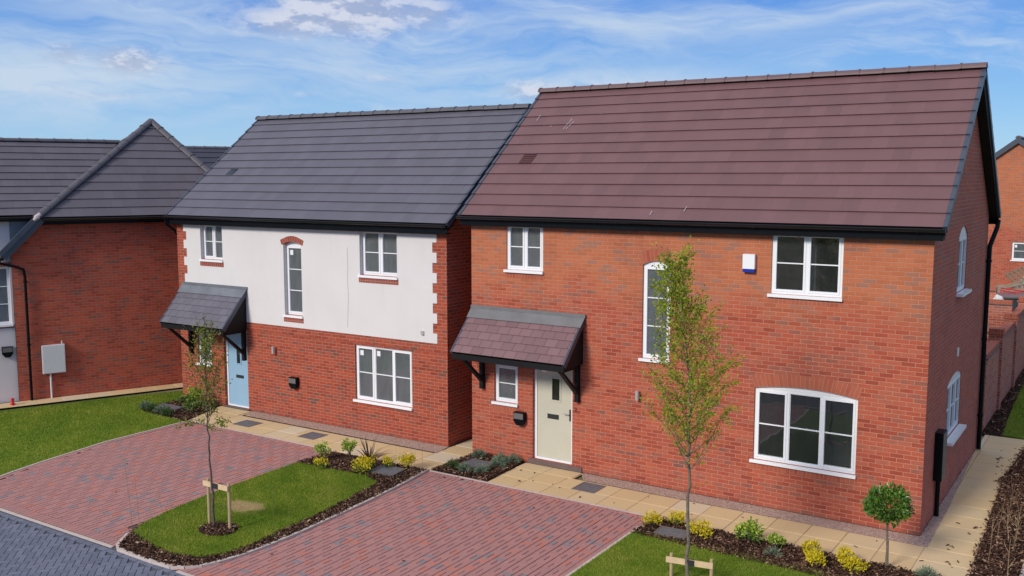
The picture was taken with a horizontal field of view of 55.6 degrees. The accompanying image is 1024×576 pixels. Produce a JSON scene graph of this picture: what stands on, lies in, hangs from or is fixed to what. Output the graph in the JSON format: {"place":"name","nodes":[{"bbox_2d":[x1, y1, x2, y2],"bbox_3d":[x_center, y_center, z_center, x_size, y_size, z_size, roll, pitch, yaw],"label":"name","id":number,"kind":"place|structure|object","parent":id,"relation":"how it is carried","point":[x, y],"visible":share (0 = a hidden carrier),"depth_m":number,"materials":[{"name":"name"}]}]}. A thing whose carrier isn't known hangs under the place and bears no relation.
{"place":"outdoors","nodes":[
{"label":"outdoors","id":0,"kind":"place"},
{"bbox_2d":[0,383,182,407],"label":"path","id":1,"kind":"structure","parent":0,"point":[75,397],"depth_m":26.68,"materials":[{"name":"beige concrete"}]},
{"bbox_2d":[0,511,184,575],"bbox_3d":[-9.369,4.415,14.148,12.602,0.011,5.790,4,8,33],"label":"road","id":2,"kind":"structure","parent":0,"point":[23,556],"depth_m":15.38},
{"bbox_2d":[0,508,113,547],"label":"kerb","id":3,"kind":"structure","parent":2,"relation":"on","point":[61,529],"depth_m":16.62,"materials":[{"name":"concrete"}]},
{"bbox_2d":[0,390,184,474],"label":"lawn","id":4,"kind":"structure","parent":0,"point":[65,427],"depth_m":23.41,"materials":[{"name":"plant"}]},
{"bbox_2d":[0,422,332,545],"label":"driveway","id":5,"kind":"structure","parent":0,"point":[83,487],"depth_m":19.59,"materials":[{"name":"red brick"}]},
{"bbox_2d":[142,398,218,420],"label":"bark mulch","id":6,"kind":"object","parent":0,"point":[183,413],"visible":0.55,"depth_m":24.84,"materials":[{"name":"brown wood"}]},
{"bbox_2d":[137,400,152,409],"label":"grey tuft","id":7,"kind":"object","parent":6,"relation":"on","point":[143,405],"visible":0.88,"depth_m":25.12,"materials":[{"name":"green plant"}]},
{"bbox_2d":[145,402,158,411],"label":"grey tuft","id":8,"kind":"object","parent":6,"relation":"on","point":[151,406],"visible":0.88,"depth_m":24.89,"materials":[{"name":"green plant"}]},
{"bbox_2d":[152,405,165,412],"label":"grey tuft","id":9,"kind":"object","parent":6,"relation":"on","point":[156,410],"visible":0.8,"depth_m":24.65,"materials":[{"name":"green plant"}]},
{"bbox_2d":[161,406,174,415],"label":"grey tuft","id":10,"kind":"object","parent":6,"relation":"on","point":[165,410],"visible":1,"depth_m":24.44,"materials":[{"name":"green plant"}]},
{"bbox_2d":[159,403,184,410],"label":"paving slab","id":11,"kind":"structure","parent":6,"relation":"on","point":[175,407],"depth_m":25.20,"materials":[{"name":"grey stone"}]},
{"bbox_2d":[180,400,199,412],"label":"green shrub","id":12,"kind":"object","parent":6,"relation":"on","point":[193,404],"visible":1,"depth_m":24.64,"materials":[{"name":"green plant"}]},
{"bbox_2d":[183,385,208,405],"bbox_3d":[-8.262,2.812,25.295,0.616,0.630,0.540,-5,8,-39],"label":"green shrub","id":13,"kind":"object","parent":6,"relation":"on","point":[194,396],"visible":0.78,"depth_m":25.24,"materials":[{"name":"green plant"}]},
{"bbox_2d":[227,500,262,511],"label":"dry grass","id":14,"kind":"structure","parent":0,"point":[239,510],"depth_m":17.67,"materials":[{"name":"beige plant"}]},
{"bbox_2d":[133,462,376,557],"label":"lawn","id":15,"kind":"structure","parent":0,"point":[246,509],"depth_m":17.52,"materials":[{"name":"plant"}]},
{"bbox_2d":[203,478,231,529],"bbox_3d":[-5.022,3.722,16.604,0.620,0.890,0.154,4,8,33],"label":"tree stake frame","id":16,"kind":"object","parent":15,"relation":"on","point":[219,486],"visible":0.81,"depth_m":16.47,"materials":[{"name":"beige wood"}]},
{"bbox_2d":[197,521,238,535],"bbox_3d":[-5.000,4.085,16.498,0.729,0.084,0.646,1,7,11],"label":"bark mulch","id":17,"kind":"object","parent":15,"relation":"on","point":[227,530],"visible":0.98,"depth_m":16.46,"materials":[{"name":"brown wood"}]},
{"bbox_2d":[175,314,232,526],"bbox_3d":[-5.142,2.248,16.391,1.020,3.813,0.987,4,8,33],"label":"sparse tree","id":18,"kind":"object","parent":17,"relation":"on","point":[205,347],"visible":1,"depth_m":16.32,"materials":[{"name":"green plant"}]},
{"bbox_2d":[118,451,426,566],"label":"bark mulch","id":19,"kind":"object","parent":0,"point":[379,483],"visible":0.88,"depth_m":17.03,"materials":[{"name":"brown wood"}]},
{"bbox_2d":[116,469,428,569],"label":"kerb","id":20,"kind":"structure","parent":19,"relation":"on","point":[149,560],"depth_m":15.74,"materials":[{"name":"concrete"}]},
{"bbox_2d":[312,457,329,469],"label":"yellow shrub","id":21,"kind":"object","parent":19,"relation":"on","point":[317,461],"visible":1,"depth_m":19.90,"materials":[{"name":"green plant"}]},
{"bbox_2d":[313,440,331,457],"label":"green shrub","id":22,"kind":"object","parent":19,"relation":"on","point":[320,446],"visible":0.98,"depth_m":20.46,"materials":[{"name":"green plant"}]},
{"bbox_2d":[341,438,356,456],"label":"green shrub","id":23,"kind":"object","parent":19,"relation":"on","point":[347,445],"visible":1,"depth_m":20.45,"materials":[{"name":"green plant"}]},
{"bbox_2d":[350,455,376,473],"bbox_3d":[-3.035,3.573,19.744,0.500,0.381,0.621,1,7,12],"label":"yellow shrub","id":24,"kind":"object","parent":19,"relation":"on","point":[367,463],"visible":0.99,"depth_m":19.66,"materials":[{"name":"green plant"}]},
{"bbox_2d":[342,436,392,467],"bbox_3d":[-2.965,3.439,20.270,1.123,0.754,1.201,4,8,33],"label":"spiky plant","id":25,"kind":"object","parent":19,"relation":"on","point":[366,453],"visible":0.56,"depth_m":20.31,"materials":[{"name":"brown plant"}]},
{"bbox_2d":[368,465,405,475],"bbox_3d":[-2.543,3.720,19.766,0.620,0.045,0.460,3,7,27],"label":"inspection cover","id":26,"kind":"object","parent":19,"relation":"on","point":[388,471],"visible":1,"depth_m":19.72,"materials":[{"name":"grey metal"}]},
{"bbox_2d":[382,454,393,467],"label":"yellow shrub","id":27,"kind":"object","parent":19,"relation":"on","point":[390,461],"visible":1,"depth_m":19.93,"materials":[{"name":"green plant"}]},
{"bbox_2d":[397,453,417,468],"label":"yellow shrub","id":28,"kind":"object","parent":19,"relation":"on","point":[408,459],"visible":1,"depth_m":19.89,"materials":[{"name":"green plant"}]},
{"bbox_2d":[0,449,643,575],"bbox_3d":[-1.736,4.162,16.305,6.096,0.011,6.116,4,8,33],"label":"driveway","id":29,"kind":"structure","parent":0,"point":[425,525],"depth_m":16.22,"materials":[{"name":"red brick"}]},
{"bbox_2d":[0,421,187,476],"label":"kerb","id":30,"kind":"structure","parent":29,"relation":"on","point":[85,448],"depth_m":21.49,"materials":[{"name":"concrete"}]},
{"bbox_2d":[566,517,651,575],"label":"kerb","id":31,"kind":"structure","parent":29,"relation":"on","point":[592,558],"depth_m":15.54,"materials":[{"name":"concrete"}]},
{"bbox_2d":[176,406,472,469],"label":"path","id":32,"kind":"structure","parent":0,"point":[292,433],"depth_m":22.11,"materials":[{"name":"beige concrete"}]},
{"bbox_2d":[233,420,261,426],"bbox_3d":[-6.455,3.307,23.705,0.580,0.006,0.480,4,8,33],"label":"inspection cover","id":33,"kind":"object","parent":32,"relation":"on","point":[247,423],"visible":1,"depth_m":23.70,"materials":[{"name":"grey metal"}]},
{"bbox_2d":[190,420,335,451],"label":"kerb","id":34,"kind":"structure","parent":32,"relation":"on","point":[267,436],"depth_m":22.43,"materials":[{"name":"concrete"}]},
{"bbox_2d":[297,432,326,439],"bbox_3d":[-4.635,3.435,22.585,0.520,0.006,0.500,4,8,33],"label":"inspection cover","id":35,"kind":"object","parent":32,"relation":"on","point":[312,435],"visible":1,"depth_m":22.60,"materials":[{"name":"grey metal"}]},
{"bbox_2d":[245,411,446,452],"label":"gravel","id":36,"kind":"structure","parent":32,"relation":"on","point":[372,436],"depth_m":22.87,"materials":[{"name":"grey gravel"}]},
{"bbox_2d":[431,452,523,481],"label":"bark mulch","id":37,"kind":"object","parent":0,"point":[470,473],"visible":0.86,"depth_m":19.92,"materials":[{"name":"brown wood"}]},
{"bbox_2d":[444,457,459,468],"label":"grey tuft","id":38,"kind":"object","parent":37,"relation":"on","point":[452,462],"visible":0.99,"depth_m":20.02,"materials":[{"name":"green plant"}]},
{"bbox_2d":[458,461,473,472],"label":"grey tuft","id":39,"kind":"object","parent":37,"relation":"on","point":[463,466],"visible":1,"depth_m":19.74,"materials":[{"name":"green plant"}]},
{"bbox_2d":[459,458,491,468],"bbox_3d":[-0.726,3.677,20.262,0.600,0.040,0.480,4,8,33],"label":"inspection cover","id":40,"kind":"object","parent":37,"relation":"on","point":[473,462],"visible":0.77,"depth_m":20.32,"materials":[{"name":"grey metal"}]},
{"bbox_2d":[471,447,486,457],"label":"grey tuft","id":41,"kind":"object","parent":37,"relation":"on","point":[477,453],"visible":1,"depth_m":20.72,"materials":[{"name":"green plant"}]},
{"bbox_2d":[474,463,489,473],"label":"grey tuft","id":42,"kind":"object","parent":37,"relation":"on","point":[482,469],"visible":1,"depth_m":19.69,"materials":[{"name":"green plant"}]},
{"bbox_2d":[489,456,507,468],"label":"grey tuft","id":43,"kind":"object","parent":37,"relation":"on","point":[497,461],"visible":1,"depth_m":20.05,"materials":[{"name":"green plant"}]},
{"bbox_2d":[492,452,508,462],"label":"grey tuft","id":44,"kind":"object","parent":37,"relation":"on","point":[500,455],"visible":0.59,"depth_m":20.47,"materials":[{"name":"green plant"}]},
{"bbox_2d":[505,453,520,462],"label":"grey tuft","id":45,"kind":"object","parent":37,"relation":"on","point":[512,458],"visible":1,"depth_m":20.38,"materials":[{"name":"green plant"}]},
{"bbox_2d":[0,387,1014,544],"bbox_3d":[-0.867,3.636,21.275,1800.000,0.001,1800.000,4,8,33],"label":"ground","id":46,"kind":"structure","parent":0,"point":[101,398],"depth_m":24.54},
{"bbox_2d":[0,118,209,402],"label":"corner house","id":47,"kind":"structure","parent":46,"relation":"on","point":[89,280],"depth_m":26.91,"materials":[{"name":"red brick"}]},
{"bbox_2d":[0,267,13,326],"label":"window","id":48,"kind":"structure","parent":47,"relation":"in","point":[7,269],"depth_m":25.78,"materials":[{"name":"white plastic"}]},
{"bbox_2d":[185,146,229,167],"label":"distant house","id":49,"kind":"structure","parent":46,"relation":"on","point":[209,156],"depth_m":39.59,"materials":[{"name":"grey tile"}]},
{"bbox_2d":[159,103,530,446],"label":"rendered house","id":50,"kind":"structure","parent":46,"relation":"on","point":[325,267],"depth_m":23.63,"materials":[{"name":"brick"}]},
{"bbox_2d":[196,333,211,365],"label":"window","id":51,"kind":"structure","parent":50,"relation":"in","point":[200,333],"depth_m":25.91,"materials":[{"name":"white plastic"}]},
{"bbox_2d":[199,225,222,262],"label":"window","id":52,"kind":"structure","parent":50,"relation":"in","point":[214,235],"depth_m":25.34,"materials":[{"name":"white plastic"}]},
{"bbox_2d":[226,331,248,407],"bbox_3d":[-7.103,2.086,25.272,0.878,2.050,0.080,4,8,32],"label":"door","id":53,"kind":"structure","parent":50,"relation":"in","point":[237,369],"depth_m":25.32,"materials":[{"name":"blue plastic"}]},
{"bbox_2d":[282,242,302,318],"bbox_3d":[-5.341,-0.208,23.810,0.663,1.872,0.205,4,8,32],"label":"window","id":54,"kind":"structure","parent":50,"relation":"in","point":[289,245],"depth_m":23.93,"materials":[{"name":"white plastic"}]},
{"bbox_2d":[357,232,397,279],"bbox_3d":[-3.043,-0.773,22.270,1.173,1.104,0.205,4,8,32],"label":"window","id":55,"kind":"structure","parent":50,"relation":"in","point":[381,273],"depth_m":22.32,"materials":[{"name":"white plastic"}]},
{"bbox_2d":[353,345,412,410],"bbox_3d":[-2.984,2.056,22.529,1.763,1.364,0.160,4,8,32],"label":"window","id":56,"kind":"structure","parent":50,"relation":"in","point":[375,353],"depth_m":22.63,"materials":[{"name":"white plastic"}]},
{"bbox_2d":[450,62,1000,535],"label":"brick house","id":57,"kind":"structure","parent":46,"relation":"on","point":[836,222],"depth_m":18.29,"materials":[{"name":"red brick"}]},
{"bbox_2d":[491,364,517,406],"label":"window","id":58,"kind":"structure","parent":57,"relation":"in","point":[498,398],"depth_m":20.68,"materials":[{"name":"white plastic"}]},
{"bbox_2d":[503,227,543,273],"bbox_3d":[0.258,-0.816,20.048,0.953,1.014,0.145,4,8,33],"label":"window","id":59,"kind":"structure","parent":57,"relation":"in","point":[517,269],"depth_m":20.06,"materials":[{"name":"white plastic"}]},
{"bbox_2d":[534,369,572,463],"bbox_3d":[0.874,2.581,20.109,0.948,2.060,0.127,4,8,33],"label":"door","id":60,"kind":"structure","parent":57,"relation":"in","point":[553,397],"depth_m":20.14,"materials":[{"name":"white plastic"}]},
{"bbox_2d":[638,261,670,363],"bbox_3d":[2.753,0.455,18.562,0.643,1.947,0.155,4,8,33],"label":"window","id":61,"kind":"structure","parent":57,"relation":"in","point":[647,266],"depth_m":18.66,"materials":[{"name":"white plastic"}]},
{"bbox_2d":[749,387,857,478],"bbox_3d":[5.165,2.501,17.212,1.883,1.467,0.155,4,8,33],"label":"window","id":62,"kind":"structure","parent":57,"relation":"in","point":[795,426],"depth_m":17.23,"materials":[{"name":"white plastic"}]},
{"bbox_2d":[767,236,843,301],"bbox_3d":[5.120,-0.386,16.905,1.303,1.154,0.145,4,8,33],"label":"window","id":63,"kind":"structure","parent":57,"relation":"in","point":[811,267],"depth_m":16.91,"materials":[{"name":"white plastic"}]},
{"bbox_2d":[946,371,966,445],"bbox_3d":[8.406,2.210,18.414,0.220,1.212,1.633,4,8,33],"label":"window","id":64,"kind":"structure","parent":57,"relation":"in","point":[954,384],"depth_m":18.58,"materials":[{"name":"white plastic"}]},
{"bbox_2d":[956,226,971,296],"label":"window","id":65,"kind":"structure","parent":57,"relation":"in","point":[963,235],"depth_m":18.28,"materials":[{"name":"white plastic"}]},
{"bbox_2d":[982,340,1000,430],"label":"garden wall","id":66,"kind":"structure","parent":46,"relation":"on","point":[991,377],"depth_m":23.75,"materials":[{"name":"brick"}]},
{"bbox_2d":[987,299,1012,342],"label":"garden wall","id":67,"kind":"structure","parent":46,"relation":"on","point":[998,309],"depth_m":28.82,"materials":[{"name":"brick"}]},
{"bbox_2d":[987,312,1019,410],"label":"garden wall","id":68,"kind":"structure","parent":46,"relation":"on","point":[1006,333],"depth_m":26.40,"materials":[{"name":"brick"}]},
{"bbox_2d":[987,135,1023,286],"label":"gable house","id":69,"kind":"structure","parent":46,"relation":"on","point":[1008,251],"depth_m":45.01,"materials":[{"name":"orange brick"}]},
{"bbox_2d":[1010,242,1023,261],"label":"window","id":70,"kind":"structure","parent":69,"relation":"in","point":[1013,259],"depth_m":45.06,"materials":[{"name":"white plastic"}]},
{"bbox_2d":[1012,296,1023,380],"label":"garden wall","id":71,"kind":"structure","parent":46,"relation":"on","point":[1019,309],"depth_m":29.20,"materials":[{"name":"brick"}]},
{"bbox_2d":[0,0,1023,152],"label":"sky","id":72,"kind":"structure","parent":0,"point":[203,70],"materials":[{"name":"blue"}]},
{"bbox_2d":[570,530,828,575],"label":"lawn","id":73,"kind":"structure","parent":0,"point":[781,572],"depth_m":15.09,"materials":[{"name":"plant"}]},
{"bbox_2d":[666,552,712,575],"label":"tree stake frame","id":74,"kind":"object","parent":73,"relation":"on","point":[671,559],"visible":1,"depth_m":14.37,"materials":[{"name":"beige wood"}]},
{"bbox_2d":[639,235,744,575],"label":"leafy tree","id":75,"kind":"object","parent":73,"relation":"on","point":[674,290],"visible":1,"depth_m":14.02,"materials":[{"name":"green plant"}]},
{"bbox_2d":[488,435,1023,575],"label":"path","id":76,"kind":"structure","parent":0,"point":[969,506],"depth_m":17.42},
{"bbox_2d":[429,470,649,516],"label":"kerb","id":77,"kind":"structure","parent":76,"relation":"on","point":[538,493],"depth_m":18.45,"materials":[{"name":"concrete"}]},
{"bbox_2d":[571,482,605,492],"bbox_3d":[1.488,3.866,18.818,0.500,0.006,0.520,4,8,33],"label":"inspection cover","id":78,"kind":"object","parent":76,"relation":"on","point":[588,487],"visible":1,"depth_m":18.82,"materials":[{"name":"grey metal"}]},
{"bbox_2d":[582,473,919,544],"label":"gravel","id":79,"kind":"structure","parent":76,"relation":"on","point":[841,526],"depth_m":17.52,"materials":[{"name":"gravel"}]},
{"bbox_2d":[917,449,975,546],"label":"gravel","id":80,"kind":"structure","parent":76,"relation":"on","point":[928,533],"depth_m":17.26,"materials":[{"name":"gravel"}]},
{"bbox_2d":[630,516,943,575],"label":"bark mulch","id":81,"kind":"object","parent":0,"point":[721,541],"visible":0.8,"depth_m":15.47,"materials":[{"name":"brown wood"}]},
{"bbox_2d":[641,509,662,526],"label":"yellow shrub","id":82,"kind":"object","parent":81,"relation":"on","point":[654,519],"visible":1,"depth_m":16.61,"materials":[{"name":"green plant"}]},
{"bbox_2d":[653,525,690,539],"bbox_3d":[2.705,4.125,16.342,0.560,0.040,0.380,4,8,30],"label":"inspection cover","id":83,"kind":"object","parent":81,"relation":"on","point":[671,531],"visible":0.94,"depth_m":16.32,"materials":[{"name":"grey metal"}]},
{"bbox_2d":[665,509,685,524],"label":"yellow shrub","id":84,"kind":"object","parent":81,"relation":"on","point":[679,517],"visible":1,"depth_m":16.68,"materials":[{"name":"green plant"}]},
{"bbox_2d":[685,519,713,539],"bbox_3d":[3.122,4.004,16.191,0.527,0.330,0.450,4,8,30],"label":"yellow shrub","id":85,"kind":"object","parent":81,"relation":"on","point":[694,527],"visible":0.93,"depth_m":16.14,"materials":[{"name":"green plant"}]},
{"bbox_2d":[734,516,764,543],"bbox_3d":[3.889,3.961,15.889,0.507,0.424,0.525,1,7,10],"label":"green shrub","id":86,"kind":"object","parent":81,"relation":"on","point":[746,528],"visible":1,"depth_m":15.84,"materials":[{"name":"green plant"}]},
{"bbox_2d":[763,544,783,555],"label":"grey tuft","id":87,"kind":"object","parent":81,"relation":"on","point":[773,550],"visible":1,"depth_m":15.37,"materials":[{"name":"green plant"}]},
{"bbox_2d":[765,531,786,549],"bbox_3d":[4.239,4.056,15.595,0.332,0.322,0.318,2,7,21],"label":"green shrub","id":88,"kind":"object","parent":81,"relation":"on","point":[773,539],"visible":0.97,"depth_m":15.55,"materials":[{"name":"green plant"}]},
{"bbox_2d":[800,538,822,557],"bbox_3d":[4.705,4.095,15.300,0.342,0.351,0.418,6,9,40],"label":"yellow shrub","id":89,"kind":"object","parent":81,"relation":"on","point":[812,544],"visible":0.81,"depth_m":15.28,"materials":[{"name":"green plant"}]},
{"bbox_2d":[804,549,827,565],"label":"yellow shrub","id":90,"kind":"object","parent":81,"relation":"on","point":[815,556],"visible":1,"depth_m":14.91,"materials":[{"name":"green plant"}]},
{"bbox_2d":[835,544,857,561],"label":"yellow shrub","id":91,"kind":"object","parent":81,"relation":"on","point":[843,554],"visible":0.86,"depth_m":15.04,"materials":[{"name":"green plant"}]},
{"bbox_2d":[839,556,870,573],"bbox_3d":[5.172,4.195,14.734,0.333,0.284,0.447,-5,8,-36],"label":"yellow shrub","id":92,"kind":"object","parent":81,"relation":"on","point":[854,559],"visible":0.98,"depth_m":14.70,"materials":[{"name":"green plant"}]},
{"bbox_2d":[861,480,915,567],"bbox_3d":[5.742,3.620,14.891,0.796,1.424,0.840,4,8,33],"label":"topiary tree","id":93,"kind":"object","parent":81,"relation":"on","point":[898,511],"visible":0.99,"depth_m":14.73,"materials":[{"name":"green plant"}]},
{"bbox_2d":[913,563,937,575],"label":"grey tuft","id":94,"kind":"object","parent":81,"relation":"on","point":[925,570],"visible":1,"depth_m":14.50,"materials":[{"name":"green plant"}]},
{"bbox_2d":[989,287,996,298],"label":"garden wall","id":95,"kind":"structure","parent":0,"point":[993,292],"depth_m":32.55,"materials":[{"name":"brick"}]},
{"bbox_2d":[965,445,1023,575],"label":"bark mulch","id":96,"kind":"object","parent":0,"point":[1005,482],"visible":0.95,"depth_m":16.32,"materials":[{"name":"brown wood"}]},
{"bbox_2d":[982,368,1023,436],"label":"bark mulch","id":97,"kind":"object","parent":0,"point":[1000,416],"visible":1,"depth_m":24.75,"materials":[{"name":"brown wood"}]},
{"bbox_2d":[1000,287,1023,292],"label":"red barrier","id":98,"kind":"object","parent":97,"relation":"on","point":[1008,289],"visible":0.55,"depth_m":34.13,"materials":[{"name":"red"}]},
{"bbox_2d":[1002,383,1023,439],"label":"lawn","id":99,"kind":"structure","parent":0,"point":[1017,427],"depth_m":23.70,"materials":[{"name":"plant"}]},
{"bbox_2d":[997,292,1023,310],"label":"container","id":100,"kind":"object","parent":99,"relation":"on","point":[1014,297],"visible":0.08,"depth_m":33.26,"materials":[{"name":"grey plastic"}]},
{"bbox_3d":[19.689,0.877,37.937,3.031,1.594,7.257,4,8,33],"label":"rubble heap","id":101,"kind":"object","parent":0,"visible":0},
{"bbox_2d":[1005,266,1023,283],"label":"pallet panel","id":102,"kind":"object","parent":101,"relation":"on","point":[1014,276],"visible":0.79,"depth_m":40.48,"materials":[{"name":"beige wood"}]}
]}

